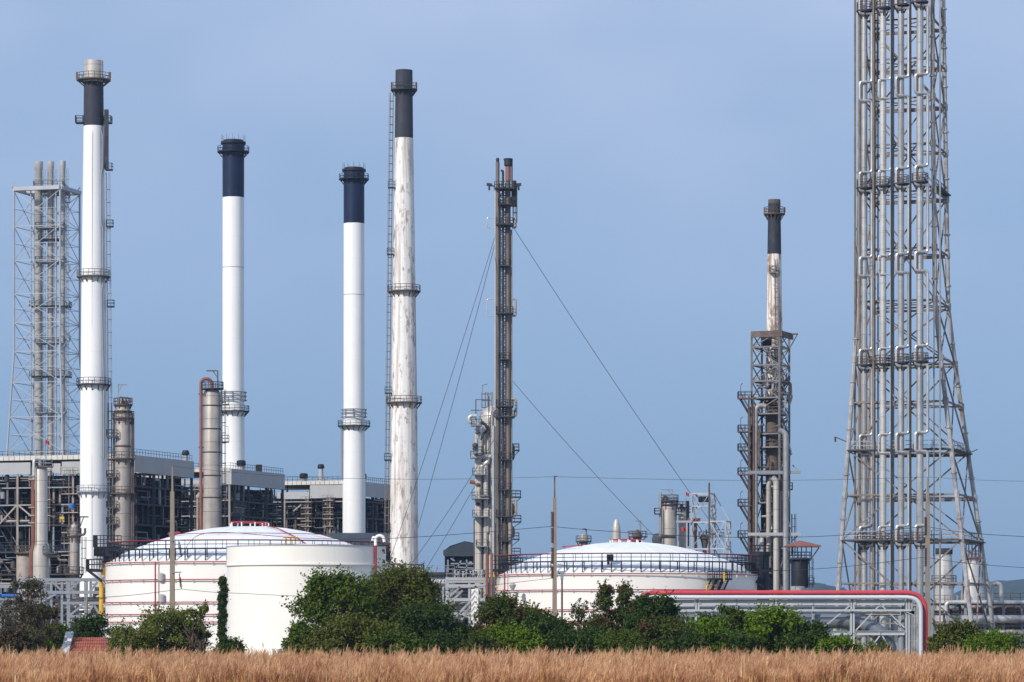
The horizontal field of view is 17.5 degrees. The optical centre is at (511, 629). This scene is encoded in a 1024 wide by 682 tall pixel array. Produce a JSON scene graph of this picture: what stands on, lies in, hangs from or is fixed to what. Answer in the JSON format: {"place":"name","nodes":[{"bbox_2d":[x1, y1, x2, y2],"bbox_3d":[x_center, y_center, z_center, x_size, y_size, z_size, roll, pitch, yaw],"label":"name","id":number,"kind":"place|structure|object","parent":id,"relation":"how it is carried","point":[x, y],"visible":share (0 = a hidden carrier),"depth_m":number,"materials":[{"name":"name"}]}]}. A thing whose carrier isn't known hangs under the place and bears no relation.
{"place":"outdoors","nodes":[
{"label":"outdoors","id":0,"kind":"place"},
{"bbox_2d":[45,440,48,458],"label":"flag","id":1,"kind":"object","parent":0,"point":[46,442],"visible":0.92,"depth_m":639.96,"materials":[{"name":"grey paint"}]},
{"bbox_2d":[328,533,389,562],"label":"shed","id":2,"kind":"structure","parent":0,"point":[354,536],"depth_m":690.74,"materials":[{"name":"metal"}]},
{"bbox_2d":[420,565,456,622],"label":"rack","id":3,"kind":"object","parent":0,"point":[442,575],"depth_m":599.46,"materials":[{"name":"metal"}]},
{"bbox_2d":[443,541,472,627],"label":"boiler house","id":4,"kind":"structure","parent":0,"point":[459,555],"depth_m":719.35,"materials":[{"name":"grey paint"}]},
{"bbox_2d":[0,642,1023,681],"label":"dry grass","id":5,"kind":"structure","parent":0,"point":[401,666],"depth_m":169.49,"materials":[{"name":"plant"}]},
{"bbox_2d":[0,0,1023,609],"label":"sky","id":6,"kind":"structure","parent":0,"point":[648,142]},
{"bbox_2d":[806,582,930,631],"bbox_3d":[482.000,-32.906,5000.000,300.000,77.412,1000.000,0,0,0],"label":"hill","id":7,"kind":"structure","parent":0,"point":[819,586],"depth_m":4626.53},
{"bbox_2d":[830,632,1023,642],"bbox_3d":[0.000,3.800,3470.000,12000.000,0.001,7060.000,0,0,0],"label":"ground","id":8,"kind":"structure","parent":0,"point":[896,638],"depth_m":1617.15,"materials":[{"name":"soil"}]},
{"bbox_2d":[0,621,44,655],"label":"bush","id":9,"kind":"object","parent":8,"relation":"on","point":[18,639],"visible":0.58,"depth_m":271.08,"materials":[{"name":"green plant"}]},
{"bbox_2d":[0,575,61,650],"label":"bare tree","id":10,"kind":"object","parent":8,"relation":"on","point":[21,607],"visible":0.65,"depth_m":299.60,"materials":[{"name":"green plant"}]},
{"bbox_2d":[26,627,49,653],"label":"bush","id":11,"kind":"object","parent":8,"relation":"on","point":[41,641],"visible":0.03,"depth_m":276.05,"materials":[{"name":"green plant"}]},
{"bbox_2d":[28,599,65,649],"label":"broadleaf tree","id":12,"kind":"object","parent":8,"relation":"on","point":[54,615],"visible":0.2,"depth_m":311.30,"materials":[{"name":"green plant"}]},
{"bbox_2d":[40,634,61,653],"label":"bush","id":13,"kind":"object","parent":8,"relation":"on","point":[49,645],"visible":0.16,"depth_m":304.88,"materials":[{"name":"green plant"}]},
{"bbox_2d":[62,621,75,643],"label":"bush","id":14,"kind":"object","parent":8,"relation":"on","point":[65,629],"visible":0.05,"depth_m":321.33,"materials":[{"name":"green plant"}]},
{"bbox_2d":[61,632,109,655],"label":"tiled house","id":15,"kind":"structure","parent":8,"relation":"on","point":[81,642],"depth_m":301.88,"materials":[{"name":"red tile"}]},
{"bbox_2d":[70,598,106,615],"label":"support","id":16,"kind":"object","parent":8,"relation":"on","point":[87,603],"visible":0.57,"depth_m":324.95,"materials":[{"name":"metal"}]},
{"bbox_2d":[71,611,113,637],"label":"bush","id":17,"kind":"object","parent":8,"relation":"on","point":[92,627],"visible":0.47,"depth_m":317.13,"materials":[{"name":"green plant"}]},
{"bbox_2d":[103,625,127,655],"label":"bush","id":18,"kind":"object","parent":8,"relation":"on","point":[111,643],"visible":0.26,"depth_m":285.94,"materials":[{"name":"green plant"}]},
{"bbox_2d":[120,625,164,656],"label":"bush","id":19,"kind":"object","parent":8,"relation":"on","point":[144,640],"visible":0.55,"depth_m":278.12,"materials":[{"name":"green plant"}]},
{"bbox_2d":[106,601,213,654],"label":"bush","id":20,"kind":"object","parent":8,"relation":"on","point":[161,623],"visible":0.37,"depth_m":284.04,"materials":[{"name":"green plant"}]},
{"bbox_2d":[170,466,182,652],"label":"utility pole","id":21,"kind":"object","parent":8,"relation":"on","point":[172,550],"visible":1,"depth_m":339.78,"materials":[{"name":"concrete"}]},
{"bbox_2d":[0,589,179,600],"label":"power line","id":22,"kind":"object","parent":21,"relation":"attached to","point":[100,597],"visible":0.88,"depth_m":339.98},
{"bbox_2d":[1,540,179,556],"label":"power line","id":23,"kind":"object","parent":21,"relation":"attached to","point":[85,540],"visible":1,"depth_m":339.98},
{"bbox_2d":[173,466,530,478],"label":"power line","id":24,"kind":"object","parent":21,"relation":"attached to","point":[323,477],"visible":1,"depth_m":342.00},
{"bbox_2d":[163,599,214,654],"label":"bush","id":25,"kind":"object","parent":8,"relation":"on","point":[190,642],"visible":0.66,"depth_m":282.87,"materials":[{"name":"green plant"}]},
{"bbox_2d":[206,636,247,656],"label":"bush","id":26,"kind":"object","parent":8,"relation":"on","point":[223,644],"visible":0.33,"depth_m":275.33,"materials":[{"name":"green plant"}]},
{"bbox_2d":[272,617,319,655],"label":"bush","id":27,"kind":"object","parent":8,"relation":"on","point":[301,627],"visible":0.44,"depth_m":277.00,"materials":[{"name":"green plant"}]},
{"bbox_2d":[279,563,395,654],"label":"broadleaf tree","id":28,"kind":"object","parent":8,"relation":"on","point":[330,593],"visible":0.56,"depth_m":288.46,"materials":[{"name":"green plant"}]},
{"bbox_2d":[284,604,420,657],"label":"bush","id":29,"kind":"object","parent":8,"relation":"on","point":[340,633],"visible":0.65,"depth_m":273.01,"materials":[{"name":"green plant"}]},
{"bbox_2d":[344,570,392,628],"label":"broadleaf tree","id":30,"kind":"object","parent":8,"relation":"on","point":[370,576],"visible":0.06,"depth_m":297.77,"materials":[{"name":"green plant"}]},
{"bbox_2d":[361,626,430,656],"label":"bush","id":31,"kind":"object","parent":8,"relation":"on","point":[408,643],"visible":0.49,"depth_m":271.51,"materials":[{"name":"green plant"}]},
{"bbox_2d":[369,557,464,630],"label":"broadleaf tree","id":32,"kind":"object","parent":8,"relation":"on","point":[394,583],"visible":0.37,"depth_m":294.65,"materials":[{"name":"green plant"}]},
{"bbox_2d":[388,594,468,651],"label":"broadleaf tree","id":33,"kind":"object","parent":8,"relation":"on","point":[424,618],"visible":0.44,"depth_m":286.75,"materials":[{"name":"green plant"}]},
{"bbox_2d":[421,622,470,655],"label":"bush","id":34,"kind":"object","parent":8,"relation":"on","point":[443,641],"visible":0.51,"depth_m":283.03,"materials":[{"name":"green plant"}]},
{"bbox_2d":[441,614,486,644],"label":"bush","id":35,"kind":"object","parent":8,"relation":"on","point":[471,630],"visible":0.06,"depth_m":289.73,"materials":[{"name":"green plant"}]},
{"bbox_2d":[458,630,508,655],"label":"bush","id":36,"kind":"object","parent":8,"relation":"on","point":[483,644],"visible":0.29,"depth_m":273.33,"materials":[{"name":"green plant"}]},
{"bbox_2d":[468,589,530,635],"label":"broadleaf tree","id":37,"kind":"object","parent":8,"relation":"on","point":[504,607],"visible":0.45,"depth_m":290.75,"materials":[{"name":"green plant"}]},
{"bbox_2d":[468,618,548,655],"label":"bush","id":38,"kind":"object","parent":8,"relation":"on","point":[520,639],"visible":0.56,"depth_m":275.28,"materials":[{"name":"green plant"}]},
{"bbox_2d":[511,597,551,642],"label":"bush","id":39,"kind":"object","parent":8,"relation":"on","point":[538,611],"visible":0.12,"depth_m":297.68,"materials":[{"name":"green plant"}]},
{"bbox_2d":[518,608,574,655],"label":"bush","id":40,"kind":"object","parent":8,"relation":"on","point":[545,626],"visible":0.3,"depth_m":288.92,"materials":[{"name":"green plant"}]},
{"bbox_2d":[551,476,557,615],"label":"utility pole","id":41,"kind":"object","parent":8,"relation":"on","point":[554,558],"visible":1,"depth_m":344.79,"materials":[{"name":"concrete"}]},
{"bbox_2d":[182,526,551,555],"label":"power line","id":42,"kind":"object","parent":41,"relation":"attached to","point":[368,538],"visible":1,"depth_m":342.81,"materials":[{"name":"metal"}]},
{"bbox_2d":[184,578,551,595],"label":"power line","id":43,"kind":"object","parent":41,"relation":"attached to","point":[441,590],"visible":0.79,"depth_m":343.12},
{"bbox_2d":[552,526,924,537],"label":"power line","id":44,"kind":"object","parent":41,"relation":"attached to","point":[743,537],"visible":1,"depth_m":344.98,"materials":[{"name":"metal"}]},
{"bbox_2d":[557,557,922,571],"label":"power line","id":45,"kind":"object","parent":41,"relation":"attached to","point":[737,571],"visible":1,"depth_m":344.98,"materials":[{"name":"metal"}]},
{"bbox_2d":[579,477,916,480],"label":"power line","id":46,"kind":"object","parent":41,"relation":"attached to","point":[746,480],"visible":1,"depth_m":344.99,"materials":[{"name":"metal"}]},
{"bbox_2d":[556,571,563,618],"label":"lamp post","id":47,"kind":"object","parent":8,"relation":"on","point":[560,572],"visible":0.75,"depth_m":339.91,"materials":[{"name":"grey metal"}]},
{"bbox_2d":[545,619,610,655],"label":"bush","id":48,"kind":"object","parent":8,"relation":"on","point":[569,637],"visible":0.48,"depth_m":274.51,"materials":[{"name":"green plant"}]},
{"bbox_2d":[566,598,603,632],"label":"bush","id":49,"kind":"object","parent":8,"relation":"on","point":[578,613],"visible":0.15,"depth_m":299.43,"materials":[{"name":"green plant"}]},
{"bbox_2d":[580,578,638,638],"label":"broadleaf tree","id":50,"kind":"object","parent":8,"relation":"on","point":[606,601],"visible":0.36,"depth_m":292.84,"materials":[{"name":"green plant"}]},
{"bbox_2d":[588,625,651,657],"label":"bush","id":51,"kind":"object","parent":8,"relation":"on","point":[622,640],"visible":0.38,"depth_m":271.51,"materials":[{"name":"green plant"}]},
{"bbox_2d":[621,586,687,639],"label":"broadleaf tree","id":52,"kind":"object","parent":8,"relation":"on","point":[663,606],"visible":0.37,"depth_m":288.80,"materials":[{"name":"green plant"}]},
{"bbox_2d":[627,611,698,656],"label":"bush","id":53,"kind":"object","parent":8,"relation":"on","point":[652,632],"visible":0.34,"depth_m":276.56,"materials":[{"name":"green plant"}]},
{"bbox_2d":[664,627,704,655],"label":"bush","id":54,"kind":"object","parent":8,"relation":"on","point":[689,641],"visible":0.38,"depth_m":271.24,"materials":[{"name":"green plant"}]},
{"bbox_2d":[679,613,737,654],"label":"bush","id":55,"kind":"object","parent":8,"relation":"on","point":[707,629],"visible":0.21,"depth_m":279.56,"materials":[{"name":"green plant"}]},
{"bbox_2d":[696,607,731,638],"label":"bush","id":56,"kind":"object","parent":8,"relation":"on","point":[709,614],"depth_m":301.80,"materials":[{"name":"green plant"}]},
{"bbox_2d":[714,602,749,632],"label":"bush","id":57,"kind":"object","parent":8,"relation":"on","point":[736,614],"visible":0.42,"depth_m":289.74,"materials":[{"name":"green plant"}]},
{"bbox_2d":[707,627,763,655],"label":"bush","id":58,"kind":"object","parent":8,"relation":"on","point":[749,642],"visible":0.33,"depth_m":273.58,"materials":[{"name":"green plant"}]},
{"bbox_2d":[728,599,804,656],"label":"bush","id":59,"kind":"object","parent":8,"relation":"on","point":[767,623],"visible":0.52,"depth_m":282.36,"materials":[{"name":"green plant"}]},
{"bbox_2d":[640,590,927,658],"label":"pipe gantry","id":60,"kind":"object","parent":8,"relation":"on","point":[851,620],"visible":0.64,"depth_m":330.26,"materials":[{"name":"red paint"}]},
{"bbox_2d":[772,616,832,655],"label":"bush","id":61,"kind":"object","parent":8,"relation":"on","point":[806,630],"visible":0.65,"depth_m":280.99,"materials":[{"name":"green plant"}]},
{"bbox_2d":[812,627,868,656],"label":"bush","id":62,"kind":"object","parent":8,"relation":"on","point":[827,644],"visible":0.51,"depth_m":279.15,"materials":[{"name":"green plant"}]},
{"bbox_2d":[860,638,898,655],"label":"bush","id":63,"kind":"object","parent":8,"relation":"on","point":[884,645],"visible":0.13,"depth_m":275.66,"materials":[{"name":"green plant"}]},
{"bbox_2d":[911,603,918,656],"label":"pipe stand","id":64,"kind":"object","parent":8,"relation":"on","point":[915,626],"visible":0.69,"depth_m":344.90,"materials":[{"name":"grey metal"}]},
{"bbox_2d":[924,477,930,641],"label":"utility pole","id":65,"kind":"object","parent":8,"relation":"on","point":[927,549],"visible":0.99,"depth_m":344.77,"materials":[{"name":"concrete"}]},
{"bbox_2d":[930,527,1023,536],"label":"power line","id":66,"kind":"object","parent":65,"relation":"attached to","point":[977,533],"visible":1,"depth_m":344.98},
{"bbox_2d":[932,558,1023,567],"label":"power line","id":67,"kind":"object","parent":65,"relation":"attached to","point":[979,564],"visible":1,"depth_m":344.98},
{"bbox_2d":[926,632,949,647],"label":"bush","id":68,"kind":"object","parent":8,"relation":"on","point":[933,639],"visible":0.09,"depth_m":289.53,"materials":[{"name":"green plant"}]},
{"bbox_2d":[923,616,986,656],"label":"bush","id":69,"kind":"object","parent":8,"relation":"on","point":[950,633],"visible":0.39,"depth_m":285.12,"materials":[{"name":"green plant"}]},
{"bbox_2d":[958,624,1018,656],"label":"bush","id":70,"kind":"object","parent":8,"relation":"on","point":[994,640],"visible":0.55,"depth_m":276.91,"materials":[{"name":"green plant"}]},
{"bbox_2d":[1004,629,1023,658],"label":"bush","id":71,"kind":"object","parent":8,"relation":"on","point":[1017,639],"visible":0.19,"depth_m":281.81,"materials":[{"name":"green plant"}]},
{"bbox_2d":[954,579,1023,629],"bbox_3d":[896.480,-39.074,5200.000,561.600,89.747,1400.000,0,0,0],"label":"hill","id":72,"kind":"structure","parent":0,"point":[1013,586],"depth_m":4918.40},
{"label":"pavement","id":73,"kind":"structure","parent":0,"visible":0},
{"bbox_2d":[15,545,31,601],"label":"process column","id":74,"kind":"structure","parent":73,"relation":"on","point":[23,564],"depth_m":573.77,"materials":[{"name":"beige paint"}]},
{"bbox_2d":[28,458,57,604],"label":"process column","id":75,"kind":"structure","parent":73,"relation":"on","point":[39,557],"depth_m":558.93,"materials":[{"name":"metal"}]},
{"bbox_2d":[4,161,82,475],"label":"flare tower","id":76,"kind":"structure","parent":73,"relation":"on","point":[39,191],"depth_m":799.06,"materials":[{"name":"paint"}]},
{"bbox_2d":[0,578,104,635],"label":"pipe rack","id":77,"kind":"object","parent":73,"relation":"on","point":[93,606],"visible":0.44,"depth_m":535.81,"materials":[{"name":"grey paint"}]},
{"bbox_2d":[65,516,88,630],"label":"process column","id":78,"kind":"structure","parent":73,"relation":"on","point":[75,535],"depth_m":544.38,"materials":[{"name":"metal"}]},
{"bbox_2d":[75,56,114,636],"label":"chimney","id":79,"kind":"object","parent":73,"relation":"on","point":[95,278],"visible":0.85,"depth_m":614.16,"materials":[{"name":"white paint"}]},
{"bbox_2d":[0,449,193,628],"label":"furnace","id":80,"kind":"object","parent":73,"relation":"on","point":[152,508],"visible":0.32,"depth_m":655.92,"materials":[{"name":"metal"}]},
{"bbox_2d":[106,384,135,551],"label":"process column","id":81,"kind":"structure","parent":73,"relation":"on","point":[123,486],"depth_m":598.92,"materials":[{"name":"metal"}]},
{"bbox_2d":[110,450,284,533],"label":"furnace","id":82,"kind":"object","parent":73,"relation":"on","point":[258,505],"visible":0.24,"depth_m":708.65,"materials":[{"name":"metal"}]},
{"bbox_2d":[196,493,198,530],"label":"standpipe","id":83,"kind":"object","parent":73,"relation":"on","point":[197,511],"visible":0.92,"depth_m":591.86,"materials":[{"name":"beige paint"}]},
{"bbox_2d":[198,370,228,529],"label":"process column","id":84,"kind":"structure","parent":73,"relation":"on","point":[211,404],"depth_m":588.86,"materials":[{"name":"metal"}]},
{"bbox_2d":[215,574,230,640],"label":"cypress","id":85,"kind":"object","parent":73,"relation":"on","point":[222,600],"visible":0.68,"depth_m":379.65,"materials":[{"name":"green plant"}]},
{"bbox_2d":[217,133,248,525],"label":"chimney","id":86,"kind":"object","parent":73,"relation":"on","point":[233,152],"visible":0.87,"depth_m":712.94,"materials":[{"name":"white paint"}]},
{"bbox_2d":[86,521,394,653],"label":"storage tank","id":87,"kind":"object","parent":73,"relation":"on","point":[200,564],"visible":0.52,"depth_m":515.79,"materials":[{"name":"paint"}]},
{"bbox_2d":[225,534,386,655],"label":"storage tank","id":88,"kind":"object","parent":73,"relation":"on","point":[256,620],"visible":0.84,"depth_m":413.36,"materials":[{"name":"beige paint"}]},
{"bbox_2d":[250,464,389,537],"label":"furnace","id":89,"kind":"object","parent":73,"relation":"on","point":[317,508],"visible":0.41,"depth_m":766.04,"materials":[{"name":"metal"}]},
{"bbox_2d":[338,161,369,536],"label":"chimney","id":90,"kind":"object","parent":73,"relation":"on","point":[353,412],"visible":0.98,"depth_m":755.91,"materials":[{"name":"white paint"}]},
{"bbox_2d":[384,69,421,567],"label":"chimney","id":91,"kind":"object","parent":73,"relation":"on","point":[403,442],"visible":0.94,"depth_m":638.21,"materials":[{"name":"white concrete"}]},
{"bbox_2d":[431,553,494,628],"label":"rack","id":92,"kind":"object","parent":73,"relation":"on","point":[469,598],"visible":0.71,"depth_m":529.65,"materials":[{"name":"paint"}]},
{"bbox_2d":[467,384,521,625],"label":"process column","id":93,"kind":"structure","parent":73,"relation":"on","point":[482,520],"depth_m":624.62,"materials":[{"name":"silver metal"}]},
{"bbox_2d":[391,158,734,599],"bbox_3d":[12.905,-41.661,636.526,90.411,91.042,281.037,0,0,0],"label":"flare derrick","id":94,"kind":"object","parent":73,"relation":"on","point":[509,200],"visible":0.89,"depth_m":615.95,"materials":[{"name":"brown metal"}]},
{"bbox_2d":[576,528,591,545],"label":"vent drum","id":95,"kind":"object","parent":73,"relation":"on","point":[583,539],"visible":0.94,"depth_m":719.07,"materials":[{"name":"metal"}]},
{"bbox_2d":[612,519,620,541],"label":"vent stack","id":96,"kind":"object","parent":73,"relation":"on","point":[616,534],"visible":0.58,"depth_m":719.32,"materials":[{"name":"metal"}]},
{"bbox_2d":[493,539,764,629],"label":"storage tank","id":97,"kind":"object","parent":73,"relation":"on","point":[642,559],"visible":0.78,"depth_m":550.90,"materials":[{"name":"paint"}]},
{"bbox_2d":[627,520,646,541],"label":"vent drum","id":98,"kind":"object","parent":73,"relation":"on","point":[636,536],"visible":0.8,"depth_m":719.29,"materials":[{"name":"grey metal"}]},
{"bbox_2d":[652,533,658,543],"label":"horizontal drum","id":99,"kind":"object","parent":73,"relation":"on","point":[654,540],"visible":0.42,"depth_m":698.91,"materials":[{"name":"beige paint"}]},
{"bbox_2d":[654,489,681,545],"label":"process column","id":100,"kind":"structure","parent":73,"relation":"on","point":[668,511],"depth_m":688.47,"materials":[{"name":"metal"}]},
{"bbox_2d":[677,501,692,547],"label":"process column","id":101,"kind":"structure","parent":73,"relation":"on","point":[684,516],"depth_m":695.11,"materials":[{"name":"metal"}]},
{"bbox_2d":[676,483,730,560],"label":"steel frame","id":102,"kind":"object","parent":73,"relation":"on","point":[706,541],"visible":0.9,"depth_m":640.50,"materials":[{"name":"metal"}]},
{"bbox_2d":[749,545,770,605],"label":"settling drum","id":103,"kind":"object","parent":73,"relation":"on","point":[766,554],"visible":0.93,"depth_m":576.63,"materials":[{"name":"black paint"}]},
{"bbox_2d":[737,330,800,629],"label":"process frame","id":104,"kind":"object","parent":73,"relation":"on","point":[776,472],"visible":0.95,"depth_m":597.98,"materials":[{"name":"grey metal"}]},
{"bbox_2d":[764,199,784,605],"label":"chimney","id":105,"kind":"object","parent":73,"relation":"on","point":[774,214],"visible":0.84,"depth_m":604.86,"materials":[{"name":"white paint"}]},
{"bbox_2d":[784,540,820,611],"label":"canopied tank","id":106,"kind":"object","parent":73,"relation":"on","point":[799,579],"visible":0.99,"depth_m":588.63,"materials":[{"name":"black paint"}]},
{"bbox_2d":[833,0,995,653],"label":"flare tower","id":107,"kind":"structure","parent":73,"relation":"on","point":[866,457],"depth_m":476.75,"materials":[{"name":"grey metal"}]},
{"bbox_2d":[931,548,956,643],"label":"vessel","id":108,"kind":"object","parent":73,"relation":"on","point":[946,566],"visible":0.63,"depth_m":598.60,"materials":[{"name":"silver metal"}]},
{"bbox_2d":[961,544,984,629],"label":"vessel","id":109,"kind":"object","parent":73,"relation":"on","point":[974,561],"visible":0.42,"depth_m":598.62,"materials":[{"name":"silver metal"}]},
{"bbox_2d":[930,581,1023,646],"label":"pipe rack","id":110,"kind":"object","parent":73,"relation":"on","point":[1010,617],"visible":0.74,"depth_m":519.80,"materials":[{"name":"grey paint"}]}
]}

